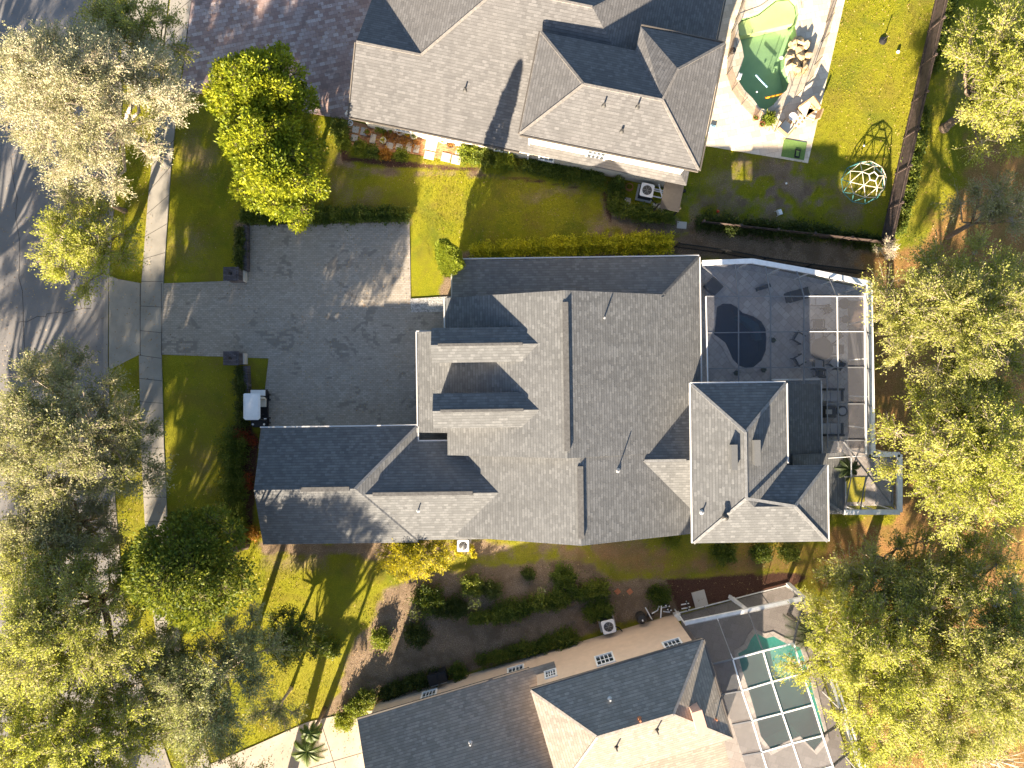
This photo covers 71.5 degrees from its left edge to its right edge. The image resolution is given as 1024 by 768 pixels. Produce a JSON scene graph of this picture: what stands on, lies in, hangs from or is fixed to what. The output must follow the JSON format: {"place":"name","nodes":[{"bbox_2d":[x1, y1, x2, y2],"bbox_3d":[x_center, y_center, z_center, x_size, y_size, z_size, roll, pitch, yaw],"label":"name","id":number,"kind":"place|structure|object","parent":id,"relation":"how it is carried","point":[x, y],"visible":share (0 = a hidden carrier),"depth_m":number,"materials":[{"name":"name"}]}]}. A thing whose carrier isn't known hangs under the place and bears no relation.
{"place":"outdoors","nodes":[
{"label":"outdoors","id":0,"kind":"place"},
{"bbox_2d":[0,0,165,767],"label":"road","id":1,"kind":"structure","parent":0,"point":[85,332],"depth_m":46.27,"materials":[{"name":"grey asphalt"}]},
{"bbox_2d":[0,476,135,593],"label":"oak tree","id":2,"kind":"object","parent":1,"relation":"on","point":[12,527],"visible":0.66,"depth_m":38.42,"materials":[{"name":"green plant"}]},
{"bbox_2d":[0,669,170,767],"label":"oak tree","id":3,"kind":"object","parent":1,"relation":"on","point":[73,736],"visible":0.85,"depth_m":38.09,"materials":[{"name":"green plant"}]},
{"bbox_2d":[103,3,170,767],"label":"gutter pan","id":4,"kind":"object","parent":1,"relation":"on","point":[105,359],"visible":0.38,"depth_m":46.26,"materials":[{"name":"concrete"}]},
{"bbox_2d":[109,277,140,369],"bbox_3d":[-25.146,-4.000,46.298,2.125,0.120,6.167,0,90,0],"label":"driveway apron","id":5,"kind":"object","parent":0,"point":[122,299],"visible":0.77,"depth_m":46.24,"materials":[{"name":"concrete"}]},
{"bbox_2d":[121,0,168,85],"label":"driveway apron","id":6,"kind":"object","parent":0,"point":[163,31],"visible":0.2,"depth_m":46.24,"materials":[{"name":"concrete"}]},
{"bbox_2d":[139,0,360,767],"bbox_3d":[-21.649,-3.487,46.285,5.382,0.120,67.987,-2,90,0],"label":"sidewalk","id":7,"kind":"structure","parent":0,"point":[157,218],"depth_m":46.23,"materials":[{"name":"concrete"}]},
{"bbox_2d":[181,0,370,119],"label":"rose driveway","id":8,"kind":"structure","parent":0,"point":[329,67],"depth_m":46.24,"materials":[{"name":"grey brick"}]},
{"bbox_2d":[210,710,372,767],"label":"entry driveway","id":9,"kind":"structure","parent":0,"point":[282,742],"depth_m":46.25,"materials":[{"name":"concrete"}]},
{"bbox_2d":[162,222,446,447],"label":"brick driveway","id":10,"kind":"structure","parent":0,"point":[369,334],"depth_m":46.25,"materials":[{"name":"grey brick"}]},
{"bbox_2d":[108,0,1023,767],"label":"ground","id":11,"kind":"structure","parent":0,"point":[648,560],"depth_m":46.30,"materials":[{"name":"green plant"}]},
{"bbox_2d":[0,515,165,720],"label":"oak tree","id":12,"kind":"object","parent":11,"relation":"on","point":[38,636],"visible":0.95,"depth_m":36.97,"materials":[{"name":"green plant"}]},
{"bbox_2d":[24,192,149,309],"bbox_3d":[-24.477,-7.827,42.550,6.956,7.699,6.918,0,90,0],"label":"oak tree","id":13,"kind":"object","parent":11,"relation":"on","point":[79,248],"visible":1,"depth_m":40.60,"materials":[{"name":"green plant"}]},
{"bbox_2d":[46,173,127,221],"bbox_3d":[-25.507,-10.943,42.990,4.977,6.819,3.083,0,90,0],"label":"oak tree","id":14,"kind":"object","parent":11,"relation":"on","point":[66,195],"visible":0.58,"depth_m":42.22,"materials":[{"name":"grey plant"}]},
{"bbox_2d":[0,336,178,529],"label":"oak tree","id":15,"kind":"object","parent":11,"relation":"on","point":[50,426],"visible":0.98,"depth_m":38.08,"materials":[{"name":"green plant"}]},
{"bbox_2d":[0,11,205,208],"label":"oak tree","id":16,"kind":"object","parent":11,"relation":"on","point":[67,75],"visible":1,"depth_m":37.46,"materials":[{"name":"green plant"}]},
{"bbox_2d":[70,0,199,81],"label":"oak tree","id":17,"kind":"object","parent":11,"relation":"on","point":[109,12],"visible":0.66,"depth_m":39.88,"materials":[{"name":"green plant"}]},
{"bbox_2d":[115,503,262,635],"bbox_3d":[-17.360,9.948,40.276,7.582,12.249,6.955,-30,90,0],"label":"magnolia tree","id":18,"kind":"object","parent":11,"relation":"on","point":[181,568],"visible":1,"depth_m":36.85,"materials":[{"name":"green plant"}]},
{"bbox_2d":[110,601,298,767],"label":"sage tree","id":19,"kind":"object","parent":11,"relation":"on","point":[193,693],"visible":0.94,"depth_m":39.51,"materials":[{"name":"green plant"}]},
{"bbox_2d":[166,739,272,767],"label":"oak tree","id":20,"kind":"object","parent":11,"relation":"on","point":[219,760],"visible":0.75,"depth_m":39.51,"materials":[{"name":"green plant"}]},
{"bbox_2d":[211,422,258,526],"bbox_3d":[-17.796,5.715,45.484,3.459,1.777,7.188,0,90,0],"label":"hedge","id":21,"kind":"object","parent":11,"relation":"on","point":[232,488],"visible":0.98,"depth_m":45.50,"materials":[{"name":"green plant"}]},
{"bbox_2d":[223,267,247,282],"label":"brick pillar","id":22,"kind":"structure","parent":11,"relation":"on","point":[234,274],"depth_m":44.91,"materials":[{"name":"stone"}]},
{"bbox_2d":[223,351,247,364],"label":"brick pillar","id":23,"kind":"structure","parent":11,"relation":"on","point":[233,358],"depth_m":44.91,"materials":[{"name":"stone"}]},
{"bbox_2d":[229,365,251,428],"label":"hedge","id":24,"kind":"object","parent":11,"relation":"on","point":[239,385],"visible":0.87,"depth_m":45.40,"materials":[{"name":"green plant"}]},
{"bbox_2d":[230,225,251,272],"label":"hedge","id":25,"kind":"object","parent":11,"relation":"on","point":[238,249],"visible":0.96,"depth_m":45.47,"materials":[{"name":"green plant"}]},
{"bbox_2d":[243,225,249,271],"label":"wall","id":26,"kind":"structure","parent":11,"relation":"on","point":[246,261],"depth_m":45.70,"materials":[{"name":"brick"}]},
{"bbox_2d":[243,389,270,426],"bbox_3d":[-16.250,1.568,45.330,1.380,1.940,2.430,0,90,0],"label":"golf cart","id":27,"kind":"object","parent":11,"relation":"on","point":[256,407],"visible":0.99,"depth_m":44.97,"materials":[{"name":"white plastic"}]},
{"bbox_2d":[201,40,320,133],"bbox_3d":[-14.965,-17.461,42.724,7.275,7.352,5.814,0,90,0],"label":"magnolia tree","id":28,"kind":"object","parent":11,"relation":"on","point":[243,75],"visible":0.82,"depth_m":40.63,"materials":[{"name":"green plant"}]},
{"bbox_2d":[213,97,315,167],"bbox_3d":[-14.618,-14.750,42.794,5.960,7.211,4.488,0,90,0],"label":"magnolia tree","id":29,"kind":"object","parent":11,"relation":"on","point":[240,129],"visible":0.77,"depth_m":40.59,"materials":[{"name":"green plant"}]},
{"bbox_2d":[241,686,310,733],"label":"sage tree","id":30,"kind":"object","parent":11,"relation":"on","point":[275,710],"visible":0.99,"depth_m":43.03,"materials":[{"name":"green plant"}]},
{"bbox_2d":[227,134,330,234],"bbox_3d":[-13.874,-12.138,42.907,6.032,6.986,6.258,0,90,0],"label":"magnolia tree","id":31,"kind":"object","parent":11,"relation":"on","point":[275,179],"visible":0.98,"depth_m":41.25,"materials":[{"name":"green plant"}]},
{"bbox_2d":[253,603,330,673],"bbox_3d":[-13.690,15.663,44.364,4.987,4.071,4.467,0,90,0],"label":"shade tree","id":32,"kind":"object","parent":11,"relation":"on","point":[301,640],"visible":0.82,"depth_m":43.88,"materials":[{"name":"green plant"}]},
{"bbox_2d":[291,728,327,766],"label":"palm tree","id":33,"kind":"object","parent":11,"relation":"on","point":[305,749],"visible":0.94,"depth_m":43.67,"materials":[{"name":"green plant"}]},
{"bbox_2d":[299,706,326,742],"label":"palm tree","id":34,"kind":"object","parent":11,"relation":"on","point":[312,734],"visible":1,"depth_m":42.75,"materials":[{"name":"green plant"}]},
{"bbox_2d":[237,203,412,233],"bbox_3d":[-12.054,-10.776,45.816,11.513,1.130,2.121,0,90,0],"label":"hedge","id":35,"kind":"object","parent":11,"relation":"on","point":[361,214],"visible":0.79,"depth_m":45.86,"materials":[{"name":"green plant"}]},
{"bbox_2d":[326,116,355,139],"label":"bush","id":36,"kind":"object","parent":11,"relation":"on","point":[339,126],"visible":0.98,"depth_m":45.57,"materials":[{"name":"green plant"}]},
{"bbox_2d":[330,708,356,735],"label":"bush","id":37,"kind":"object","parent":11,"relation":"on","point":[341,719],"visible":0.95,"depth_m":45.59,"materials":[{"name":"green plant"}]},
{"bbox_2d":[332,130,355,153],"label":"bush","id":38,"kind":"object","parent":11,"relation":"on","point":[342,142],"visible":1,"depth_m":45.74,"materials":[{"name":"green plant"}]},
{"bbox_2d":[342,688,371,724],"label":"bush","id":39,"kind":"object","parent":11,"relation":"on","point":[354,704],"visible":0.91,"depth_m":45.48,"materials":[{"name":"green plant"}]},
{"bbox_2d":[354,679,381,712],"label":"bush","id":40,"kind":"object","parent":11,"relation":"on","point":[367,696],"visible":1,"depth_m":45.55,"materials":[{"name":"green plant"}]},
{"bbox_2d":[364,619,393,652],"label":"bush","id":41,"kind":"object","parent":11,"relation":"on","point":[381,639],"visible":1,"depth_m":45.78,"materials":[{"name":"green plant"}]},
{"bbox_2d":[346,121,458,158],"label":"brick patio","id":42,"kind":"structure","parent":11,"relation":"on","point":[440,148],"depth_m":46.26,"materials":[{"name":"brick"}]},
{"bbox_2d":[375,664,441,702],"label":"hedge","id":43,"kind":"object","parent":11,"relation":"on","point":[394,689],"visible":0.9,"depth_m":45.78,"materials":[{"name":"green plant"}]},
{"bbox_2d":[373,539,453,585],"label":"golden tree","id":44,"kind":"object","parent":11,"relation":"on","point":[413,559],"visible":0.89,"depth_m":43.80,"materials":[{"name":"yellow plant"}]},
{"bbox_2d":[402,618,434,650],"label":"bush","id":45,"kind":"object","parent":11,"relation":"on","point":[411,633],"visible":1,"depth_m":45.82,"materials":[{"name":"green plant"}]},
{"bbox_2d":[405,573,449,621],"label":"bush","id":46,"kind":"object","parent":11,"relation":"on","point":[429,602],"visible":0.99,"depth_m":45.83,"materials":[{"name":"green plant"}]},
{"bbox_2d":[410,296,450,311],"bbox_3d":[-4.979,-5.208,46.299,3.292,0.120,1.083,0,90,0],"label":"gravel strip","id":47,"kind":"object","parent":11,"relation":"on","point":[432,304],"visible":0.64,"depth_m":46.24,"materials":[{"name":"grey gravel"}]},
{"bbox_2d":[434,238,465,277],"bbox_3d":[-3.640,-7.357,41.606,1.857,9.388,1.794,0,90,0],"label":"bush","id":48,"kind":"object","parent":11,"relation":"on","point":[447,252],"visible":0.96,"depth_m":39.90,"materials":[{"name":"green plant"}]},
{"bbox_2d":[442,589,473,630],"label":"bush","id":49,"kind":"object","parent":11,"relation":"on","point":[457,610],"visible":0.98,"depth_m":45.95,"materials":[{"name":"green plant"}]},
{"bbox_2d":[446,658,469,682],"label":"bush","id":50,"kind":"object","parent":11,"relation":"on","point":[457,671],"visible":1,"depth_m":45.77,"materials":[{"name":"green plant"}]},
{"bbox_2d":[454,143,483,170],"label":"bush","id":51,"kind":"object","parent":11,"relation":"on","point":[463,151],"visible":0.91,"depth_m":45.58,"materials":[{"name":"green plant"}]},
{"bbox_2d":[456,563,487,601],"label":"bush","id":52,"kind":"object","parent":11,"relation":"on","point":[472,585],"visible":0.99,"depth_m":45.75,"materials":[{"name":"green plant"}]},
{"bbox_2d":[470,147,497,177],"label":"bush","id":53,"kind":"object","parent":11,"relation":"on","point":[484,153],"visible":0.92,"depth_m":45.63,"materials":[{"name":"green plant"}]},
{"bbox_2d":[477,575,504,602],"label":"bush","id":54,"kind":"object","parent":11,"relation":"on","point":[494,591],"visible":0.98,"depth_m":45.78,"materials":[{"name":"green plant"}]},
{"bbox_2d":[491,149,518,179],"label":"bush","id":55,"kind":"object","parent":11,"relation":"on","point":[503,160],"visible":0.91,"depth_m":45.61,"materials":[{"name":"green plant"}]},
{"bbox_2d":[0,0,1023,766],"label":"fallen leaves","id":56,"kind":"object","parent":11,"relation":"on","point":[408,280],"visible":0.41,"depth_m":46.18,"materials":[{"name":"brown plant"}]},
{"bbox_2d":[471,622,582,669],"bbox_3d":[0.949,17.009,45.890,7.344,0.951,1.842,-13,90,0],"label":"hedge","id":57,"kind":"object","parent":11,"relation":"on","point":[559,640],"visible":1,"depth_m":45.89,"materials":[{"name":"green plant"}]},
{"bbox_2d":[345,0,725,216],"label":"taupe roof house","id":58,"kind":"structure","parent":11,"relation":"on","point":[625,89],"depth_m":41.07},
{"bbox_2d":[467,569,615,629],"bbox_3d":[1.956,14.191,45.763,10.099,1.231,2.662,-14,90,0],"label":"hedge","id":59,"kind":"object","parent":11,"relation":"on","point":[507,612],"visible":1,"depth_m":45.79,"materials":[{"name":"green plant"}]},
{"bbox_2d":[357,614,733,767],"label":"peach wall house","id":60,"kind":"structure","parent":11,"relation":"on","point":[646,695],"depth_m":41.65,"materials":[{"name":"stone"}]},
{"bbox_2d":[254,255,846,545],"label":"grey roof house","id":61,"kind":"structure","parent":11,"relation":"on","point":[577,402],"depth_m":41.67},
{"bbox_2d":[514,158,608,196],"bbox_3d":[3.357,-13.459,45.747,6.471,1.248,2.104,11,90,0],"label":"hedge","id":62,"kind":"object","parent":11,"relation":"on","point":[557,171],"visible":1,"depth_m":45.81,"materials":[{"name":"green plant"}]},
{"bbox_2d":[547,556,584,594],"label":"bush","id":63,"kind":"object","parent":11,"relation":"on","point":[565,578],"visible":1,"depth_m":45.76,"materials":[{"name":"green plant"}]},
{"bbox_2d":[467,225,677,259],"bbox_3d":[4.063,-8.856,45.493,14.111,1.776,2.585,-2,90,0],"label":"hedge","id":64,"kind":"object","parent":11,"relation":"on","point":[634,244],"visible":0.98,"depth_m":45.47,"materials":[{"name":"green plant"}]},
{"bbox_2d":[578,600,603,623],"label":"bush","id":65,"kind":"object","parent":11,"relation":"on","point":[588,610],"visible":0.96,"depth_m":45.84,"materials":[{"name":"green plant"}]},
{"bbox_2d":[593,595,619,621],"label":"bush","id":66,"kind":"object","parent":11,"relation":"on","point":[606,609],"visible":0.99,"depth_m":45.75,"materials":[{"name":"green plant"}]},
{"bbox_2d":[598,614,621,634],"bbox_3d":[6.330,15.528,45.831,1.366,0.938,1.196,-14,90,0],"label":"air conditioner","id":67,"kind":"object","parent":11,"relation":"on","point":[608,626],"visible":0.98,"depth_m":45.40,"materials":[{"name":"metal"}]},
{"bbox_2d":[604,174,628,217],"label":"bush","id":68,"kind":"object","parent":11,"relation":"on","point":[616,192],"visible":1,"depth_m":45.72,"materials":[{"name":"green plant"}]},
{"bbox_2d":[635,182,655,203],"bbox_3d":[8.760,-12.278,45.831,1.366,0.938,1.196,12,90,0],"label":"air conditioner","id":69,"kind":"object","parent":11,"relation":"on","point":[645,191],"visible":1,"depth_m":45.40,"materials":[{"name":"metal"}]},
{"bbox_2d":[613,199,678,227],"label":"hedge","id":70,"kind":"object","parent":11,"relation":"on","point":[644,213],"visible":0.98,"depth_m":45.67,"materials":[{"name":"green plant"}]},
{"bbox_2d":[643,575,673,612],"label":"bush","id":71,"kind":"object","parent":11,"relation":"on","point":[658,594],"visible":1,"depth_m":45.90,"materials":[{"name":"green plant"}]},
{"bbox_2d":[708,543,743,566],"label":"bush","id":72,"kind":"object","parent":11,"relation":"on","point":[725,553],"visible":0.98,"depth_m":45.67,"materials":[{"name":"green plant"}]},
{"bbox_2d":[741,542,774,566],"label":"bush","id":73,"kind":"object","parent":11,"relation":"on","point":[762,552],"visible":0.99,"depth_m":45.70,"materials":[{"name":"green plant"}]},
{"bbox_2d":[691,207,836,249],"bbox_3d":[16.248,-9.985,45.680,9.455,1.385,2.475,6,90,0],"label":"hedge","id":74,"kind":"object","parent":11,"relation":"on","point":[804,226],"visible":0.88,"depth_m":45.67,"materials":[{"name":"green plant"}]},
{"bbox_2d":[674,242,866,273],"bbox_3d":[16.519,-8.007,45.610,12.081,1.400,0.190,9,90,0],"label":"metal fence","id":75,"kind":"object","parent":11,"relation":"on","point":[764,258],"visible":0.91,"depth_m":45.48,"materials":[{"name":"black metal"}]},
{"bbox_2d":[706,0,844,162],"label":"pool deck","id":76,"kind":"structure","parent":11,"relation":"on","point":[738,128],"depth_m":46.25,"materials":[{"name":"beige concrete"}]},
{"bbox_2d":[734,0,801,113],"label":"swimming pool","id":77,"kind":"structure","parent":76,"relation":"in","point":[767,32],"depth_m":47.23,"materials":[{"name":"green liquid"}]},
{"bbox_2d":[781,139,806,159],"bbox_3d":[18.333,-15.250,46.195,1.500,0.110,1.150,10,90,0],"label":"turf mat","id":78,"kind":"object","parent":76,"relation":"on","point":[794,149],"visible":1,"depth_m":46.21,"materials":[{"name":"green plastic"}]},
{"bbox_2d":[796,96,820,117],"bbox_3d":[19.090,-17.784,45.765,0.969,0.976,0.881,-35,90,0],"label":"wicker armchair","id":79,"kind":"object","parent":76,"relation":"on","point":[804,108],"visible":1,"depth_m":45.80,"materials":[{"name":"beige wicker"}]},
{"bbox_2d":[775,542,801,566],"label":"bush","id":80,"kind":"object","parent":11,"relation":"on","point":[790,552],"visible":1,"depth_m":45.74,"materials":[{"name":"green plant"}]},
{"bbox_2d":[700,219,885,243],"bbox_3d":[18.042,-9.688,45.645,11.961,1.330,0.140,6,90,0],"label":"board fence","id":81,"kind":"object","parent":11,"relation":"on","point":[826,236],"visible":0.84,"depth_m":45.32,"materials":[{"name":"brown wood"}]},
{"bbox_2d":[826,222,884,253],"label":"hedge","id":82,"kind":"object","parent":11,"relation":"on","point":[866,245],"visible":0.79,"depth_m":45.87,"materials":[{"name":"green plant"}]},
{"bbox_2d":[771,555,953,767],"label":"oak tree","id":83,"kind":"object","parent":11,"relation":"on","point":[884,654],"visible":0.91,"depth_m":38.97,"materials":[{"name":"green plant"}]},
{"bbox_2d":[841,161,886,203],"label":"climbing dome","id":84,"kind":"structure","parent":11,"relation":"on","point":[862,172],"depth_m":45.50,"materials":[{"name":"white paint"}]},
{"bbox_2d":[875,233,900,259],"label":"bare tree","id":85,"kind":"object","parent":11,"relation":"on","point":[888,248],"visible":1,"depth_m":44.74,"materials":[{"name":"beige plant"}]},
{"bbox_2d":[810,524,992,633],"bbox_3d":[22.765,11.332,42.285,10.768,8.230,6.275,0,90,0],"label":"cedar tree","id":86,"kind":"object","parent":11,"relation":"on","point":[883,568],"visible":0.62,"depth_m":40.52,"materials":[{"name":"green plant"}]},
{"bbox_2d":[895,104,931,237],"bbox_3d":[25.781,-13.793,45.683,1.894,1.368,8.818,9,90,0],"label":"hedge","id":87,"kind":"object","parent":11,"relation":"on","point":[908,198],"visible":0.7,"depth_m":45.62,"materials":[{"name":"green plant"}]},
{"bbox_2d":[881,0,947,244],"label":"board fence","id":88,"kind":"object","parent":11,"relation":"on","point":[913,127],"visible":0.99,"depth_m":45.37,"materials":[{"name":"brown wood"}]},
{"bbox_2d":[854,223,1023,423],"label":"oak tree","id":89,"kind":"object","parent":11,"relation":"on","point":[976,337],"visible":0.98,"depth_m":38.25,"materials":[{"name":"green plant"}]},
{"bbox_2d":[919,0,959,77],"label":"hedge","id":90,"kind":"object","parent":11,"relation":"on","point":[952,6],"visible":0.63,"depth_m":45.71,"materials":[{"name":"green plant"}]},
{"bbox_2d":[871,691,1009,767],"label":"oak tree","id":91,"kind":"object","parent":11,"relation":"on","point":[929,756],"visible":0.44,"depth_m":39.80,"materials":[{"name":"green plant"}]},
{"bbox_2d":[866,370,1023,564],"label":"oak tree","id":92,"kind":"object","parent":11,"relation":"on","point":[991,446],"visible":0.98,"depth_m":37.81,"materials":[{"name":"green plant"}]},
{"bbox_2d":[888,528,1023,764],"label":"oak tree","id":93,"kind":"object","parent":11,"relation":"on","point":[996,640],"visible":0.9,"depth_m":37.64,"materials":[{"name":"green plant"}]},
{"bbox_2d":[930,168,1023,244],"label":"oak tree","id":94,"kind":"object","parent":11,"relation":"on","point":[990,210],"visible":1,"depth_m":40.81,"materials":[{"name":"green plant"}]},
{"bbox_2d":[938,0,1023,169],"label":"oak tree","id":95,"kind":"object","parent":11,"relation":"on","point":[998,66],"visible":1,"depth_m":39.30,"materials":[{"name":"green plant"}]},
{"bbox_2d":[941,722,1023,767],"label":"bare tree","id":96,"kind":"object","parent":11,"relation":"on","point":[997,764],"visible":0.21,"depth_m":41.03,"materials":[{"name":"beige plant"}]},
{"bbox_2d":[681,620,745,767],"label":"patio floor","id":97,"kind":"structure","parent":0,"point":[734,755],"depth_m":46.25,"materials":[{"name":"beige concrete"}]},
{"bbox_2d":[674,582,865,767],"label":"pool cage","id":98,"kind":"object","parent":97,"relation":"on","point":[774,723],"visible":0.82,"depth_m":41.70,"materials":[{"name":"white metal"}]},
{"bbox_2d":[699,264,890,505],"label":"lanai floor","id":99,"kind":"structure","parent":0,"point":[785,316],"depth_m":46.25,"materials":[{"name":"grey concrete"}]},
{"bbox_2d":[709,299,771,372],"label":"swimming pool","id":100,"kind":"structure","parent":99,"relation":"in","point":[754,349],"depth_m":46.36,"materials":[{"name":"liquid"}]},
{"bbox_2d":[701,258,902,514],"bbox_3d":[17.672,0.156,44.419,12.214,3.763,15.610,0,90,0],"label":"pool cage","id":101,"kind":"object","parent":99,"relation":"on","point":[869,371],"visible":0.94,"depth_m":43.30,"materials":[{"name":"white metal"}]},
{"bbox_2d":[811,338,832,359],"bbox_3d":[19.833,-2.250,45.877,1.440,0.744,1.440,0,90,0],"label":"round table","id":102,"kind":"object","parent":99,"relation":"on","point":[821,348],"visible":1,"depth_m":45.51,"materials":[{"name":"grey metal"}]},
{"bbox_2d":[822,388,844,400],"bbox_3d":[20.500,0.693,45.858,1.580,0.775,0.830,0,90,0],"label":"patio sofa","id":103,"kind":"object","parent":99,"relation":"on","point":[832,394],"visible":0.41,"depth_m":45.80,"materials":[{"name":"grey fabric"}]},
{"bbox_2d":[823,423,844,435],"bbox_3d":[20.500,2.932,45.858,1.580,0.775,0.830,0,90,0],"label":"patio sofa","id":104,"kind":"object","parent":99,"relation":"on","point":[832,429],"visible":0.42,"depth_m":45.80,"materials":[{"name":"grey fabric"}]},
{"bbox_2d":[835,453,860,481],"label":"palm tree","id":105,"kind":"object","parent":99,"relation":"on","point":[846,466],"visible":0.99,"depth_m":42.68,"materials":[{"name":"green plant"}]},
{"bbox_2d":[846,477,865,501],"bbox_3d":[22.250,6.854,46.240,1.500,0.050,1.625,0,90,0],"label":"turf patch","id":106,"kind":"object","parent":99,"relation":"on","point":[856,491],"visible":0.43,"depth_m":46.22,"materials":[{"name":"plant"}]},
{"bbox_2d":[848,301,864,447],"bbox_3d":[22.396,-0.625,46.240,1.042,0.050,9.583,0,90,0],"label":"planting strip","id":107,"kind":"object","parent":99,"relation":"on","point":[855,351],"visible":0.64,"depth_m":46.22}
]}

